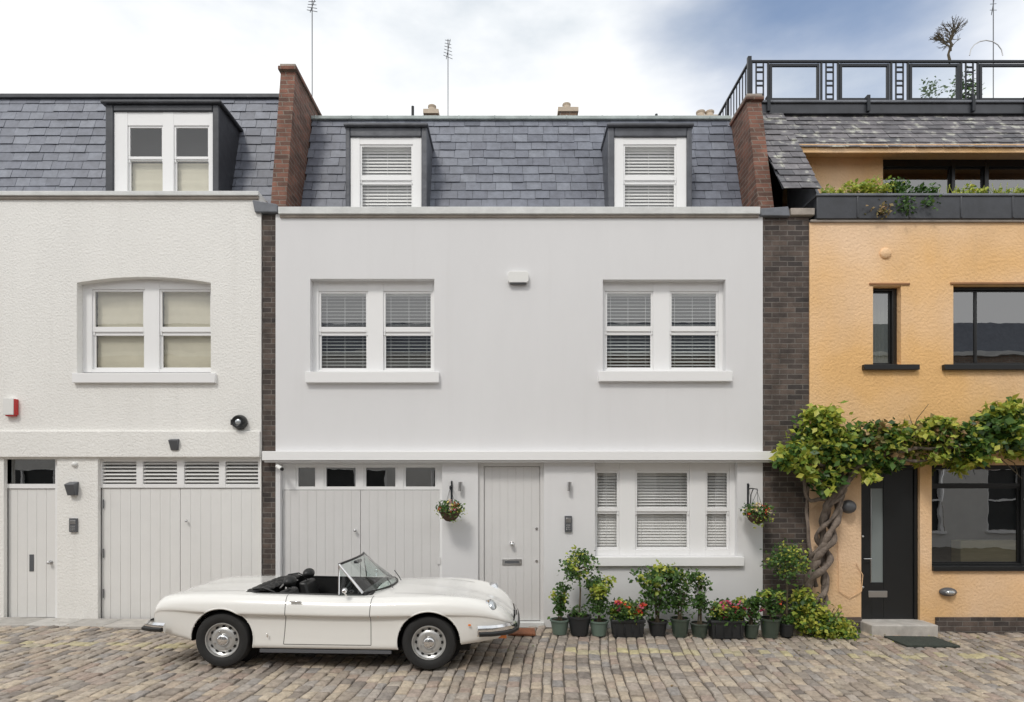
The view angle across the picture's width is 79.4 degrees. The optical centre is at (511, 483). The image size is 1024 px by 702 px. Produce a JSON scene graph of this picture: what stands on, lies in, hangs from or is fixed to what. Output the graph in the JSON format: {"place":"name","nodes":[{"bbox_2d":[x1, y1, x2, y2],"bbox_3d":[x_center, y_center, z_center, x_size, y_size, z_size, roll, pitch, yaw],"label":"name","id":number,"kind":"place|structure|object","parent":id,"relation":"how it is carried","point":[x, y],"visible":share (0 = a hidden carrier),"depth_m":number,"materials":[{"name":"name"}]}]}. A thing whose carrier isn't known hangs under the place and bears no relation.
{"place":"outdoors","nodes":[
{"label":"outdoors","id":0,"kind":"place"},
{"bbox_2d":[131,129,207,188],"bbox_3d":[-5.350,-4.850,9.810,1.560,1.740,0.020,0,0,0],"label":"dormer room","id":1,"kind":"object","parent":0,"point":[148,142],"depth_m":9.80,"materials":[{"name":"glass"}]},
{"bbox_2d":[0,625,1023,701],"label":"cobbled street","id":2,"kind":"structure","parent":0,"point":[44,664],"depth_m":6.80,"materials":[{"name":"stone"}]},
{"bbox_2d":[0,617,149,628],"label":"pavement flags","id":3,"kind":"object","parent":2,"relation":"on","point":[78,622],"visible":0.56,"depth_m":8.75,"materials":[{"name":"concrete"}]},
{"bbox_2d":[13,465,228,488],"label":"block","id":4,"kind":"structure","parent":2,"relation":"on","point":[106,483],"depth_m":10.00,"materials":[{"name":"wood"}]},
{"bbox_2d":[0,93,278,98],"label":"roof capping","id":5,"kind":"object","parent":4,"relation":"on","point":[139,95],"visible":0.03,"depth_m":10.33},
{"bbox_2d":[308,0,316,96],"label":"tv antenna","id":6,"kind":"object","parent":5,"relation":"on","point":[312,1],"visible":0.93,"depth_m":12.00,"materials":[{"name":"grey metal"}]},
{"bbox_2d":[0,197,264,618],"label":"front wall","id":7,"kind":"structure","parent":2,"relation":"on","point":[56,256],"depth_m":9.00,"materials":[{"name":"paint"}]},
{"bbox_2d":[3,398,18,416],"bbox_3d":[-7.276,-1.100,8.959,0.171,0.257,0.077,0,0,0],"label":"alarm box","id":8,"kind":"object","parent":7,"relation":"attached to","point":[10,407],"visible":1,"depth_m":8.92,"materials":[{"name":"white plastic"}]},
{"bbox_2d":[7,459,56,617],"bbox_3d":[-7.023,0.924,9.140,0.789,2.552,0.320,0,0,0],"label":"front door","id":9,"kind":"structure","parent":7,"relation":"attached to","point":[32,553],"depth_m":9.08,"materials":[{"name":"white paint"}]},
{"bbox_2d":[64,482,78,494],"bbox_3d":[-6.381,0.077,8.941,0.139,0.198,0.118,0,0,0],"label":"wall light","id":10,"kind":"object","parent":7,"relation":"attached to","point":[71,488],"visible":1,"depth_m":8.92,"materials":[{"name":"grey plastic"}]},
{"bbox_2d":[69,518,77,531],"bbox_3d":[-6.381,0.610,8.980,0.110,0.200,0.040,0,0,0],"label":"intercom panel","id":11,"kind":"object","parent":7,"relation":"attached to","point":[73,524],"visible":1,"depth_m":8.96,"materials":[{"name":"grey plastic"}]},
{"bbox_2d":[96,292,163,367],"bbox_3d":[-5.367,-2.322,9.450,1.992,1.404,0.020,0,0,0],"label":"window frame","id":12,"kind":"object","parent":7,"relation":"attached to","point":[97,319],"depth_m":9.44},
{"bbox_2d":[0,431,260,456],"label":"string band","id":13,"kind":"object","parent":7,"relation":"attached to","point":[123,443],"visible":1,"depth_m":8.95,"materials":[{"name":"paint"}]},
{"bbox_2d":[0,191,267,202],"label":"parapet coping","id":14,"kind":"object","parent":7,"relation":"on","point":[130,195],"visible":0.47,"depth_m":8.95,"materials":[{"name":"stone"}]},
{"bbox_2d":[72,373,216,382],"bbox_3d":[-5.340,-1.528,9.070,2.072,0.142,0.260,0,0,0],"label":"window sill","id":15,"kind":"structure","parent":7,"relation":"attached to","point":[144,377],"depth_m":8.94,"materials":[{"name":"white paint"}]},
{"bbox_2d":[83,280,210,372],"bbox_3d":[-5.367,-2.323,9.165,1.952,1.364,0.090,0,0,0],"label":"bedroom window frame","id":16,"kind":"object","parent":7,"relation":"attached to","point":[153,331],"visible":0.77,"depth_m":9.12,"materials":[{"name":"wood"}]},
{"bbox_2d":[98,292,210,367],"bbox_3d":[-5.322,-2.277,9.232,1.748,1.160,0.009,0,0,0],"label":"bedroom window blind","id":17,"kind":"object","parent":16,"relation":"attached to","point":[181,309],"visible":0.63,"depth_m":9.23,"materials":[{"name":"fabric"}]},
{"bbox_2d":[168,439,178,449],"bbox_3d":[-4.887,-0.567,8.941,0.129,0.178,0.118,0,0,0],"label":"wall light","id":18,"kind":"object","parent":7,"relation":"attached to","point":[174,444],"visible":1,"depth_m":8.91,"materials":[{"name":"grey plastic"}]},
{"bbox_2d":[101,459,259,618],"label":"garage doors","id":19,"kind":"structure","parent":7,"relation":"attached to","point":[166,529],"depth_m":9.08,"materials":[{"name":"white paint"}]},
{"bbox_2d":[231,415,247,429],"bbox_3d":[-3.963,-0.886,8.940,0.239,0.217,0.120,0,0,0],"label":"round wall lamp","id":20,"kind":"object","parent":7,"relation":"attached to","point":[239,422],"visible":1,"depth_m":8.89,"materials":[{"name":"black metal"}]},
{"bbox_2d":[253,200,278,575],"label":"brick pier","id":21,"kind":"structure","parent":2,"relation":"on","point":[268,211],"depth_m":9.03,"materials":[{"name":"brick"}]},
{"bbox_2d":[271,71,318,206],"bbox_3d":[-3.478,-5.175,12.575,0.227,2.450,6.850,0,0,0],"label":"brickwork","id":22,"kind":"object","parent":21,"relation":"on","point":[296,110],"visible":0.21,"depth_m":9.51,"materials":[{"name":"brick"}]},
{"bbox_2d":[0,99,278,202],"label":"mansard slates","id":23,"kind":"object","parent":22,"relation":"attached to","point":[52,144],"visible":0.48,"depth_m":10.13,"materials":[{"name":"stone"}]},
{"bbox_2d":[100,100,242,190],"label":"dormer cheeks","id":24,"kind":"object","parent":23,"relation":"on","point":[227,129],"visible":0.36,"depth_m":9.45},
{"bbox_2d":[114,112,212,190],"bbox_3d":[-5.350,-4.850,9.525,1.520,1.700,0.090,0,0,0],"label":"dormer frame","id":25,"kind":"object","parent":24,"relation":"attached to","point":[169,124],"visible":0.79,"depth_m":9.48,"materials":[{"name":"wood"}]},
{"bbox_2d":[132,163,208,190],"bbox_3d":[-5.280,-4.550,9.592,1.240,0.840,0.009,0,0,0],"label":"dormer blind","id":26,"kind":"object","parent":25,"relation":"attached to","point":[149,176],"visible":0.34,"depth_m":9.59,"materials":[{"name":"fabric"}]},
{"bbox_2d":[278,64,321,115],"bbox_3d":[-3.478,-6.455,12.780,0.287,0.109,6.480,0,0,0],"label":"coping","id":27,"kind":"object","parent":22,"relation":"on","point":[287,67],"visible":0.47,"depth_m":9.73,"materials":[{"name":"brick"}]},
{"bbox_2d":[141,552,519,669],"bbox_3d":[-2.007,1.481,7.515,4.208,1.205,1.705,1,0,0],"label":"convertible car","id":28,"kind":"object","parent":2,"relation":"on","point":[428,623],"visible":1,"depth_m":6.76,"materials":[{"name":"white paint"}]},
{"bbox_2d":[484,466,539,466],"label":"block","id":29,"kind":"structure","parent":2,"relation":"on","point":[511,466],"depth_m":10.00,"materials":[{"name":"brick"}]},
{"bbox_2d":[344,123,433,206],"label":"dormer cheeks","id":30,"kind":"object","parent":29,"relation":"on","point":[389,130],"visible":0.49,"depth_m":9.50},
{"bbox_2d":[351,138,420,206],"bbox_3d":[-1.945,-4.669,9.575,1.096,1.338,0.090,0,0,0],"label":"dormer frame","id":31,"kind":"object","parent":30,"relation":"attached to","point":[359,180],"visible":0.7,"depth_m":9.53,"materials":[{"name":"white paint"}]},
{"bbox_2d":[362,148,411,206],"bbox_3d":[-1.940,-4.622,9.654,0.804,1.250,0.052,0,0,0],"label":"dormer blind","id":32,"kind":"object","parent":31,"relation":"attached to","point":[386,150],"visible":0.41,"depth_m":9.65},
{"bbox_2d":[301,120,741,206],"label":"mansard slates","id":33,"kind":"object","parent":29,"relation":"attached to","point":[516,163],"visible":0.67,"depth_m":10.09,"materials":[{"name":"stone"}]},
{"bbox_2d":[311,115,731,120],"bbox_3d":[0.150,-5.883,13.412,7.300,0.566,6.175,0,0,0],"label":"roof capping","id":34,"kind":"object","parent":29,"relation":"on","point":[523,118],"visible":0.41,"depth_m":10.33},
{"bbox_2d":[423,104,439,115],"bbox_3d":[-1.903,-7.238,14.750,0.360,3.476,0.580,0,0,0],"label":"chimney stack","id":35,"kind":"object","parent":34,"relation":"on","point":[431,110],"visible":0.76,"depth_m":14.48,"materials":[{"name":"stone"}]},
{"bbox_2d":[557,102,578,115],"bbox_3d":[1.320,-7.261,14.750,0.480,3.522,0.580,0,0,0],"label":"chimney stack","id":36,"kind":"object","parent":34,"relation":"on","point":[566,109],"visible":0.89,"depth_m":14.50,"materials":[{"name":"stone"}]},
{"bbox_2d":[696,109,717,115],"bbox_3d":[4.286,-6.871,13.750,0.480,2.743,0.580,0,0,0],"label":"chimney stack","id":37,"kind":"object","parent":34,"relation":"on","point":[703,112],"visible":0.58,"depth_m":13.61,"materials":[{"name":"ceramic"}]},
{"bbox_2d":[600,123,693,206],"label":"dormer cheeks","id":38,"kind":"object","parent":29,"relation":"on","point":[646,130],"visible":0.45,"depth_m":9.50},
{"bbox_2d":[276,214,762,629],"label":"front wall","id":39,"kind":"structure","parent":2,"relation":"on","point":[518,367],"depth_m":9.00,"materials":[{"name":"paint"}]},
{"bbox_2d":[282,464,441,588],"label":"garage doors","id":40,"kind":"structure","parent":39,"relation":"attached to","point":[387,518],"depth_m":9.09,"materials":[{"name":"white paint"}]},
{"bbox_2d":[313,282,433,371],"bbox_3d":[-2.038,-2.316,9.165,1.810,1.331,0.090,0,0,0],"label":"bedroom window frame","id":41,"kind":"object","parent":39,"relation":"attached to","point":[375,331],"visible":0.94,"depth_m":9.12,"materials":[{"name":"wood"}]},
{"bbox_2d":[322,294,430,367],"bbox_3d":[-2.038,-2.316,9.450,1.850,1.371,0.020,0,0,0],"label":"window blinds","id":42,"kind":"object","parent":39,"relation":"attached to","point":[343,303],"depth_m":9.44,"materials":[{"name":"plastic"}]},
{"bbox_2d":[434,481,467,521],"bbox_3d":[-0.865,0.264,8.762,0.471,0.605,0.476,0,0,0],"label":"hanging flower basket","id":43,"kind":"object","parent":39,"relation":"attached to","point":[453,512],"visible":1,"depth_m":8.67,"materials":[{"name":"green metal"}]},
{"bbox_2d":[478,463,543,627],"bbox_3d":[-0.014,0.943,9.070,0.962,2.514,0.200,0,0,0],"label":"front door","id":44,"kind":"structure","parent":39,"relation":"attached to","point":[511,532],"depth_m":9.08,"materials":[{"name":"grey paint"}]},
{"bbox_2d":[508,271,528,284],"bbox_3d":[0.090,-2.980,8.965,0.300,0.175,0.070,0,0,0],"label":"alarm box","id":45,"kind":"object","parent":39,"relation":"attached to","point":[518,277],"visible":1,"depth_m":8.93,"materials":[{"name":"white plastic"}]},
{"bbox_2d":[278,207,759,217],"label":"stone trim","id":46,"kind":"structure","parent":39,"relation":"on","point":[518,212],"depth_m":8.94,"materials":[{"name":"stone"}]},
{"bbox_2d":[262,451,778,462],"bbox_3d":[0.138,-0.381,8.955,7.457,0.159,0.190,0,0,0],"label":"string course","id":47,"kind":"object","parent":39,"relation":"attached to","point":[515,456],"visible":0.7,"depth_m":8.86,"materials":[{"name":"white paint"}]},
{"bbox_2d":[305,371,743,565],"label":"window sills","id":48,"kind":"structure","parent":39,"relation":"attached to","point":[603,376],"depth_m":8.93,"materials":[{"name":"white paint"}]},
{"bbox_2d":[565,516,571,531],"bbox_3d":[0.819,0.591,8.980,0.104,0.230,0.040,0,0,0],"label":"intercom panel","id":49,"kind":"object","parent":39,"relation":"attached to","point":[568,523],"visible":1,"depth_m":8.96,"materials":[{"name":"grey plastic"}]},
{"bbox_2d":[607,294,714,367],"bbox_3d":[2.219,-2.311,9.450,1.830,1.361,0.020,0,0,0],"label":"window blinds","id":50,"kind":"object","parent":39,"relation":"attached to","point":[677,305],"depth_m":9.44,"materials":[{"name":"plastic"}]},
{"bbox_2d":[597,474,725,505],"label":"window blinds","id":51,"kind":"object","parent":39,"relation":"attached to","point":[663,496],"depth_m":9.42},
{"bbox_2d":[603,282,722,370],"bbox_3d":[2.219,-2.311,9.165,1.790,1.321,0.090,0,0,0],"label":"landing window frame","id":52,"kind":"object","parent":39,"relation":"attached to","point":[660,330],"visible":0.91,"depth_m":9.12,"materials":[{"name":"wood"}]},
{"bbox_2d":[595,463,734,555],"bbox_3d":[2.248,0.362,9.145,2.076,1.410,0.090,0,0,0],"label":"kitchen window frame","id":53,"kind":"object","parent":39,"relation":"attached to","point":[627,510],"visible":0.88,"depth_m":9.10,"materials":[{"name":"wood"}]},
{"bbox_2d":[597,473,725,546],"bbox_3d":[2.220,0.390,9.224,1.956,1.169,0.052,0,0,0],"label":"kitchen window blind","id":54,"kind":"object","parent":53,"relation":"attached to","point":[661,530],"visible":0.67,"depth_m":9.22,"materials":[{"name":"plastic"}]},
{"bbox_2d":[738,483,775,528],"bbox_3d":[3.496,0.318,8.748,0.477,0.640,0.505,0,0,0],"label":"hanging flower basket","id":55,"kind":"object","parent":39,"relation":"attached to","point":[754,515],"visible":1,"depth_m":8.67,"materials":[{"name":"green metal"}]},
{"bbox_2d":[508,628,535,635],"bbox_3d":[-0.005,2.055,8.550,0.650,0.039,0.340,0,0,0],"label":"doormat","id":56,"kind":"object","parent":2,"relation":"on","point":[525,632],"visible":0.47,"depth_m":8.44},
{"bbox_2d":[53,620,1005,685],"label":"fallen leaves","id":57,"kind":"object","parent":2,"relation":"on","point":[773,650],"visible":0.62,"depth_m":7.98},
{"bbox_2d":[547,582,573,634],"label":"potted plant","id":58,"kind":"object","parent":2,"relation":"on","point":[559,623],"visible":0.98,"depth_m":8.47,"materials":[{"name":"green plant"}]},
{"bbox_2d":[558,544,602,635],"bbox_3d":[0.927,1.456,8.483,0.639,1.243,0.591,0,0,0],"label":"potted plant","id":59,"kind":"object","parent":2,"relation":"on","point":[579,622],"visible":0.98,"depth_m":8.42,"materials":[{"name":"green plant"}]},
{"bbox_2d":[582,570,616,635],"bbox_3d":[1.195,1.647,8.463,0.529,0.867,0.460,0,0,15],"label":"potted plant","id":60,"kind":"object","parent":2,"relation":"on","point":[599,624],"visible":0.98,"depth_m":8.40,"materials":[{"name":"green plant"}]},
{"bbox_2d":[605,597,649,637],"bbox_3d":[1.587,1.818,8.418,0.634,0.546,0.454,0,0,0],"label":"flower planter","id":61,"kind":"object","parent":2,"relation":"on","point":[626,618],"visible":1,"depth_m":8.35,"materials":[{"name":"black plastic"}]},
{"bbox_2d":[628,559,689,636],"bbox_3d":[2.013,1.579,8.509,0.809,1.027,0.674,0,0,0],"label":"potted plant","id":62,"kind":"object","parent":2,"relation":"on","point":[656,576],"visible":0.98,"depth_m":8.42,"materials":[{"name":"green plant"}]},
{"bbox_2d":[661,562,706,637],"bbox_3d":[2.335,1.590,8.463,0.556,1.012,0.468,0,0,-28],"label":"potted plant","id":63,"kind":"object","parent":2,"relation":"on","point":[680,623],"visible":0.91,"depth_m":8.41,"materials":[{"name":"green plant"}]},
{"bbox_2d":[687,571,712,637],"bbox_3d":[2.577,1.649,8.437,0.327,0.901,0.336,0,0,30],"label":"potted plant","id":64,"kind":"object","parent":2,"relation":"on","point":[699,627],"visible":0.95,"depth_m":8.40,"materials":[{"name":"green plant"}]},
{"bbox_2d":[703,597,748,638],"bbox_3d":[2.925,1.833,8.460,0.620,0.552,0.420,0,0,0],"label":"flower planter","id":65,"kind":"object","parent":2,"relation":"on","point":[725,621],"visible":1,"depth_m":8.35,"materials":[{"name":"black plastic"}]},
{"bbox_2d":[734,595,767,637],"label":"potted plant","id":66,"kind":"object","parent":2,"relation":"on","point":[754,603],"visible":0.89,"depth_m":8.39,"materials":[{"name":"green plant"}]},
{"bbox_2d":[756,584,788,637],"bbox_3d":[3.557,1.743,8.466,0.403,0.739,0.350,0,0,-44],"label":"potted plant","id":67,"kind":"object","parent":2,"relation":"on","point":[770,626],"visible":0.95,"depth_m":8.42,"materials":[{"name":"green plant"}]},
{"bbox_2d":[769,163,781,206],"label":"block","id":68,"kind":"structure","parent":2,"relation":"on","point":[776,192],"depth_m":10.40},
{"bbox_2d":[782,158,882,206],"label":"loggia wall","id":69,"kind":"structure","parent":68,"relation":"on","point":[836,173],"depth_m":9.90,"materials":[{"name":"paint"}]},
{"bbox_2d":[800,144,1023,159],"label":"eaves","id":70,"kind":"object","parent":69,"relation":"attached to","point":[949,153],"visible":0.72,"depth_m":9.57,"materials":[{"name":"wood"}]},
{"bbox_2d":[763,113,821,188],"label":"side slates","id":71,"kind":"object","parent":70,"relation":"attached to","point":[790,164],"visible":0.84,"depth_m":9.37,"materials":[{"name":"stone"}]},
{"bbox_2d":[785,116,1023,146],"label":"roof slates","id":72,"kind":"object","parent":70,"relation":"on","point":[907,129],"visible":1,"depth_m":9.86,"materials":[{"name":"stone"}]},
{"bbox_2d":[883,159,1023,192],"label":"loggia window frame","id":73,"kind":"object","parent":69,"relation":"attached to","point":[984,166],"visible":0.44,"depth_m":9.95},
{"bbox_2d":[883,169,1023,192],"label":"loggia window glass","id":74,"kind":"object","parent":73,"relation":"in","point":[1014,178],"visible":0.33,"depth_m":10.00,"materials":[{"name":"glass"}]},
{"bbox_2d":[761,100,1023,162],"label":"terrace fascia","id":75,"kind":"structure","parent":68,"relation":"on","point":[896,107],"depth_m":10.15,"materials":[{"name":"metal"}]},
{"bbox_2d":[717,56,1023,115],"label":"terrace railing","id":76,"kind":"object","parent":75,"relation":"on","point":[958,66],"visible":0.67,"depth_m":10.29,"materials":[{"name":"metal"}]},
{"bbox_2d":[929,16,967,63],"bbox_3d":[8.540,-7.600,12.089,0.569,2.811,0.739,0,0,19],"label":"bare tree","id":77,"kind":"object","parent":75,"relation":"on","point":[952,32],"visible":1,"depth_m":12.00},
{"bbox_2d":[919,65,984,99],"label":"terrace plants","id":78,"kind":"object","parent":75,"relation":"on","point":[935,88],"visible":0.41,"depth_m":10.87,"materials":[{"name":"green plant"}]},
{"bbox_2d":[991,0,995,97],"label":"tv antenna","id":79,"kind":"object","parent":75,"relation":"on","point":[993,44],"visible":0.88,"depth_m":12.99,"materials":[{"name":"grey metal"}]},
{"bbox_2d":[969,40,1002,55],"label":"satellite frame","id":80,"kind":"object","parent":79,"relation":"attached to","point":[989,41],"visible":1,"depth_m":12.99,"materials":[{"name":"metal"}]},
{"bbox_2d":[759,538,814,636],"bbox_3d":[3.796,1.437,8.531,0.731,1.357,0.712,0,0,0],"label":"potted plant","id":81,"kind":"object","parent":2,"relation":"on","point":[787,626],"visible":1,"depth_m":8.49,"materials":[{"name":"green plant"}]},
{"bbox_2d":[760,207,814,629],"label":"brick pier","id":82,"kind":"structure","parent":2,"relation":"on","point":[785,314],"depth_m":9.02,"materials":[{"name":"brick"}]},
{"bbox_3d":[0.150,-3.800,9.655,7.300,0.400,0.590,0,0,0],"label":"gutter","id":83,"kind":"object","parent":82,"relation":"on","visible":0},
{"bbox_2d":[614,138,685,206],"bbox_3d":[2.136,-4.669,9.575,1.116,1.338,0.090,0,0,0],"label":"dormer frame","id":84,"kind":"object","parent":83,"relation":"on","point":[677,179],"visible":0.66,"depth_m":9.53,"materials":[{"name":"white paint"}]},
{"bbox_2d":[625,148,673,206],"bbox_3d":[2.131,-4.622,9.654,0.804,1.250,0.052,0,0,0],"label":"dormer blind","id":85,"kind":"object","parent":84,"relation":"attached to","point":[648,151],"visible":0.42,"depth_m":9.65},
{"bbox_2d":[731,101,773,208],"bbox_3d":[3.788,-4.965,12.575,0.225,2.030,6.850,0,0,0],"label":"brickwork","id":86,"kind":"object","parent":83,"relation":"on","point":[749,142],"visible":0.21,"depth_m":9.55,"materials":[{"name":"brick"}]},
{"bbox_2d":[729,94,763,125],"bbox_3d":[3.788,-6.035,12.815,0.285,0.109,6.410,0,0,0],"label":"coping","id":87,"kind":"object","parent":86,"relation":"on","point":[753,97],"visible":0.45,"depth_m":9.64,"materials":[{"name":"brick"}]},
{"bbox_2d":[780,584,860,640],"bbox_3d":[4.258,1.871,8.624,1.123,0.947,0.803,0,0,0],"label":"yellow green shrub","id":88,"kind":"object","parent":2,"relation":"on","point":[816,621],"visible":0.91,"depth_m":8.47,"materials":[{"name":"green plant"}]},
{"bbox_2d":[860,619,937,636],"bbox_3d":[5.532,2.149,8.885,0.935,0.302,0.410,0,0,0],"label":"door step","id":89,"kind":"object","parent":2,"relation":"on","point":[900,627],"depth_m":8.68,"materials":[{"name":"stone"}]},
{"bbox_2d":[809,222,1023,623],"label":"front wall","id":90,"kind":"structure","parent":2,"relation":"on","point":[928,262],"depth_m":9.00,"materials":[{"name":"paint"}]},
{"bbox_2d":[842,500,856,513],"bbox_3d":[4.860,0.339,8.920,0.220,0.200,0.195,0,0,0],"label":"round wall lamp","id":91,"kind":"object","parent":90,"relation":"attached to","point":[849,506],"visible":0.88,"depth_m":8.85,"materials":[{"name":"grey plastic"}]},
{"bbox_2d":[838,542,862,597],"bbox_3d":[4.928,1.265,8.982,0.364,0.815,0.017,0,0,2],"label":"wall cable","id":92,"kind":"object","parent":90,"relation":"attached to","point":[838,574],"depth_m":8.98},
{"bbox_2d":[873,288,896,363],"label":"narrow window frame","id":93,"kind":"object","parent":90,"relation":"attached to","point":[892,292],"visible":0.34,"depth_m":9.10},
{"bbox_2d":[873,293,888,362],"bbox_3d":[5.451,-2.300,9.153,0.274,1.037,0.001,0,0,0],"label":"narrow window glass","id":94,"kind":"object","parent":93,"relation":"in","point":[880,327],"visible":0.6,"depth_m":9.15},
{"bbox_2d":[880,248,891,258],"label":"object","id":95,"kind":"object","parent":90,"relation":"attached to","point":[885,253],"visible":1,"depth_m":8.97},
{"bbox_2d":[861,465,917,618],"bbox_3d":[5.524,0.927,9.080,0.857,2.387,0.140,0,0,0],"label":"front door","id":96,"kind":"structure","parent":90,"relation":"attached to","point":[889,537],"depth_m":9.07,"materials":[{"name":"black paint"}]},
{"bbox_2d":[768,393,1023,612],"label":"climbing vine","id":97,"kind":"object","parent":90,"relation":"attached to","point":[953,445],"visible":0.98,"depth_m":8.59,"materials":[{"name":"green plant"}]},
{"bbox_2d":[801,193,1023,222],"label":"planter parapet","id":98,"kind":"structure","parent":90,"relation":"on","point":[950,207],"depth_m":8.95,"materials":[{"name":"metal"}]},
{"bbox_2d":[787,189,818,208],"bbox_3d":[4.560,-4.700,9.490,0.200,1.100,1.020,0,0,0],"label":"side cheek","id":99,"kind":"object","parent":98,"relation":"on","point":[798,198],"visible":0.32,"depth_m":9.61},
{"bbox_2d":[862,364,1023,570],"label":"black sills","id":100,"kind":"structure","parent":90,"relation":"attached to","point":[958,367],"depth_m":8.94,"materials":[{"name":"metal"}]},
{"bbox_2d":[869,282,1023,284],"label":"window heads","id":101,"kind":"object","parent":90,"relation":"attached to","point":[986,283],"depth_m":8.98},
{"bbox_2d":[939,587,956,595],"bbox_3d":[6.343,1.581,8.970,0.250,0.130,0.157,0,0,0],"label":"bulkhead light","id":102,"kind":"object","parent":90,"relation":"attached to","point":[946,591],"visible":1,"depth_m":8.93,"materials":[{"name":"grey metal"}]},
{"bbox_2d":[932,465,1023,564],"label":"shop window frame","id":103,"kind":"object","parent":90,"relation":"attached to","point":[1019,485],"visible":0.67,"depth_m":9.10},
{"bbox_2d":[953,287,1023,363],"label":"wide window frame","id":104,"kind":"object","parent":90,"relation":"attached to","point":[975,290],"visible":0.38,"depth_m":9.14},
{"bbox_2d":[953,292,1023,362],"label":"wide window glass","id":105,"kind":"object","parent":104,"relation":"in","point":[1000,327],"visible":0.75,"depth_m":9.15,"materials":[{"name":"glass"}]},
{"bbox_2d":[884,636,959,647],"bbox_3d":[5.500,2.130,8.300,0.700,0.037,0.500,0,0,0],"label":"doormat","id":106,"kind":"object","parent":2,"relation":"on","point":[920,641],"visible":1,"depth_m":8.24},
{"bbox_2d":[839,617,1023,633],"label":"brick plinth","id":107,"kind":"structure","parent":2,"relation":"on","point":[996,625],"depth_m":8.97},
{"bbox_2d":[0,0,1023,116],"label":"sky","id":108,"kind":"structure","parent":0,"point":[371,57],"materials":[{"name":"white"}]},
{"bbox_2d":[932,469,1017,561],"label":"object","id":109,"kind":"object","parent":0,"point":[974,524],"visible":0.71,"depth_m":9.13,"materials":[{"name":"glass"}]},
{"bbox_3d":[7.069,-4.186,9.210,5.262,0.048,0.420,0,0,0],"label":"soil bed","id":110,"kind":"object","parent":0,"visible":0},
{"bbox_2d":[820,175,1023,219],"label":"parapet plants","id":111,"kind":"object","parent":110,"relation":"on","point":[871,186],"visible":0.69,"depth_m":9.07,"materials":[{"name":"green plant"}]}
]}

